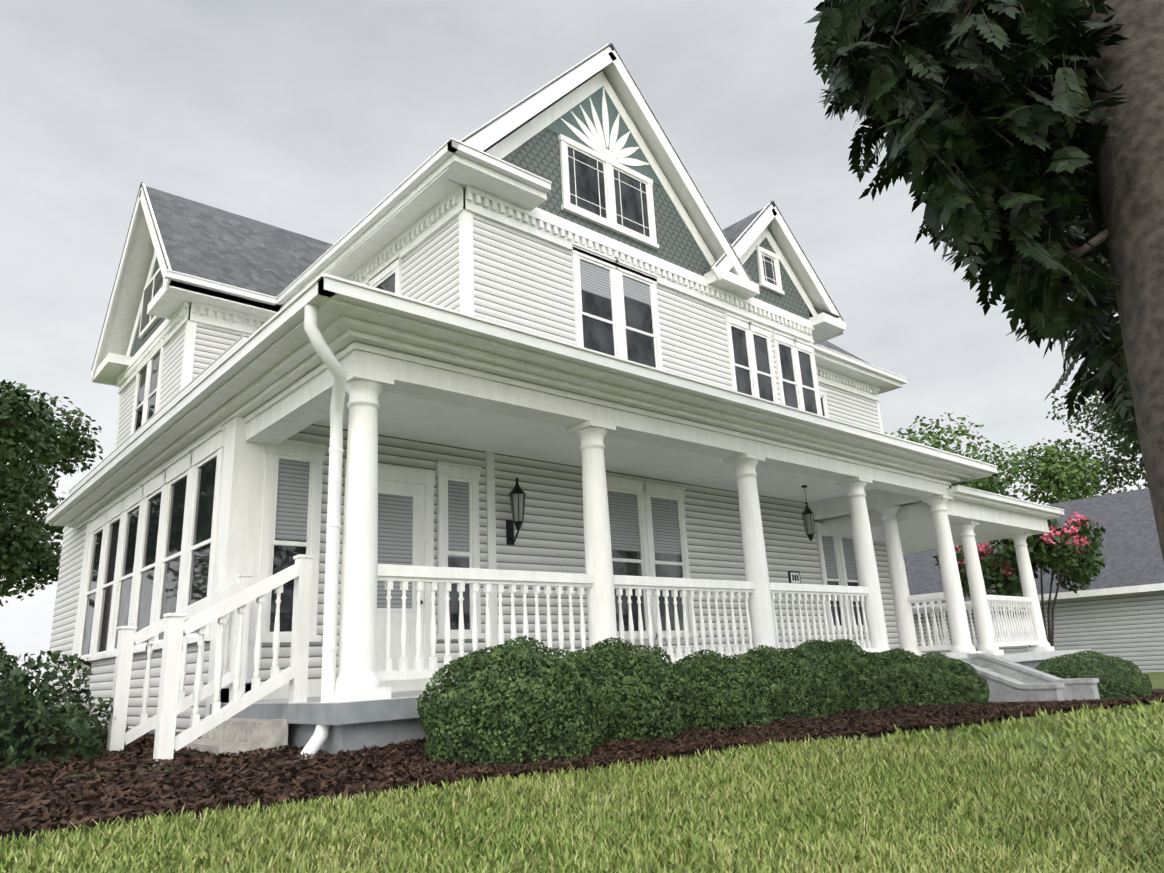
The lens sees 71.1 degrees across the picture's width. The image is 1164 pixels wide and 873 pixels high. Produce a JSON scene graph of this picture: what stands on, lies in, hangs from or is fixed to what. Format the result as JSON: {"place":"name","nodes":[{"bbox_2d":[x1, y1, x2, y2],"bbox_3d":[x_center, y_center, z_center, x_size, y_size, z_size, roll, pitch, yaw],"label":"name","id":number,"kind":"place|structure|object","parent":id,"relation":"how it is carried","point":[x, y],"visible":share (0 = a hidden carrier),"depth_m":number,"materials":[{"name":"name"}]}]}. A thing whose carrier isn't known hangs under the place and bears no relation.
{"place":"outdoors","nodes":[
{"label":"outdoors","id":0,"kind":"place"},
{"bbox_2d":[0,392,102,602],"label":"tree","id":1,"kind":"object","parent":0,"point":[40,486],"depth_m":31.75,"materials":[{"name":"green plant"}]},
{"bbox_2d":[0,642,127,769],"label":"shrub","id":2,"kind":"object","parent":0,"point":[58,716],"depth_m":6.64,"materials":[{"name":"green plant"}]},
{"bbox_2d":[44,214,1099,754],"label":"house","id":3,"kind":"structure","parent":0,"point":[522,280],"depth_m":12.30,"materials":[{"name":"white paint"}]},
{"bbox_2d":[90,43,906,393],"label":"roof","id":4,"kind":"structure","parent":3,"relation":"attached to","point":[218,257],"depth_m":15.73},
{"bbox_2d":[0,0,1147,694],"label":"sky","id":5,"kind":"structure","parent":0,"point":[301,117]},
{"bbox_2d":[0,672,1163,872],"bbox_3d":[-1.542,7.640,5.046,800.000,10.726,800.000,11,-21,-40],"label":"ground","id":6,"kind":"structure","parent":0,"point":[1157,680],"depth_m":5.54,"materials":[{"name":"green plant"}]},
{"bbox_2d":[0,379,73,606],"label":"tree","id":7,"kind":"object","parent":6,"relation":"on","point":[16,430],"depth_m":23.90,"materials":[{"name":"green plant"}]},
{"bbox_2d":[67,71,972,724],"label":"house trim","id":8,"kind":"structure","parent":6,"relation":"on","point":[591,117],"depth_m":13.74,"materials":[{"name":"white wood"}]},
{"bbox_2d":[73,143,863,689],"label":"windows","id":9,"kind":"structure","parent":8,"relation":"attached to","point":[153,541],"depth_m":11.87,"materials":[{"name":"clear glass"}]},
{"bbox_2d":[45,273,1064,759],"bbox_3d":[0.532,2.829,15.670,16.950,4.536,11.650,11,-21,-40],"label":"porch","id":10,"kind":"object","parent":6,"relation":"on","point":[365,365],"visible":0.85,"depth_m":9.28,"materials":[{"name":"white paint"}]},
{"bbox_2d":[506,478,814,583],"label":"wall lanterns","id":11,"kind":"object","parent":10,"relation":"on","point":[517,493],"visible":1,"depth_m":11.13,"materials":[{"name":"black metal"}]},
{"bbox_2d":[106,554,1038,766],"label":"railings","id":12,"kind":"object","parent":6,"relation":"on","point":[239,595],"visible":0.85,"depth_m":7.54,"materials":[{"name":"white paint"}]},
{"bbox_2d":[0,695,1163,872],"bbox_3d":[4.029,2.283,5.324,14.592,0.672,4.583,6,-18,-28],"label":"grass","id":13,"kind":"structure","parent":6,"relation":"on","point":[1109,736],"depth_m":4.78,"materials":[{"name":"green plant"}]},
{"bbox_2d":[0,689,1163,841],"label":"mulch bed","id":14,"kind":"object","parent":6,"relation":"on","point":[93,823],"visible":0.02,"depth_m":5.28,"materials":[{"name":"brown wood"}]},
{"bbox_2d":[416,635,1151,765],"bbox_3d":[4.335,3.207,10.295,14.134,1.533,1.814,11,-21,-40],"label":"hedge","id":15,"kind":"object","parent":6,"relation":"on","point":[571,667],"depth_m":6.94,"materials":[{"name":"green plant"}]},
{"bbox_2d":[810,0,1163,561],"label":"tree","id":16,"kind":"object","parent":6,"relation":"on","point":[939,202],"depth_m":4.59,"materials":[{"name":"green plant"}]},
{"bbox_2d":[804,0,1117,313],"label":"tree leaves","id":17,"kind":"object","parent":16,"relation":"attached to","point":[815,18],"depth_m":6.46,"materials":[{"name":"green plant"}]},
{"bbox_2d":[885,412,1113,504],"bbox_3d":[18.674,5.513,41.420,15.165,14.192,12.579,51,-56,-71],"label":"tree","id":18,"kind":"object","parent":6,"relation":"on","point":[1073,485],"depth_m":37.90,"materials":[{"name":"green plant"}]},
{"bbox_2d":[933,511,1105,647],"bbox_3d":[12.437,4.505,22.901,4.249,4.712,4.345,11,-21,-40],"label":"crape myrtle","id":19,"kind":"object","parent":6,"relation":"on","point":[1083,568],"depth_m":22.17,"materials":[{"name":"plant"}]},
{"bbox_2d":[903,488,1163,672],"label":"neighbour house","id":20,"kind":"structure","parent":6,"relation":"on","point":[1115,608],"depth_m":25.38,"materials":[{"name":"grey"}]},
{"bbox_2d":[1028,378,1148,497],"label":"tree","id":21,"kind":"object","parent":6,"relation":"on","point":[1126,449],"depth_m":43.06,"materials":[{"name":"green plant"}]}
]}

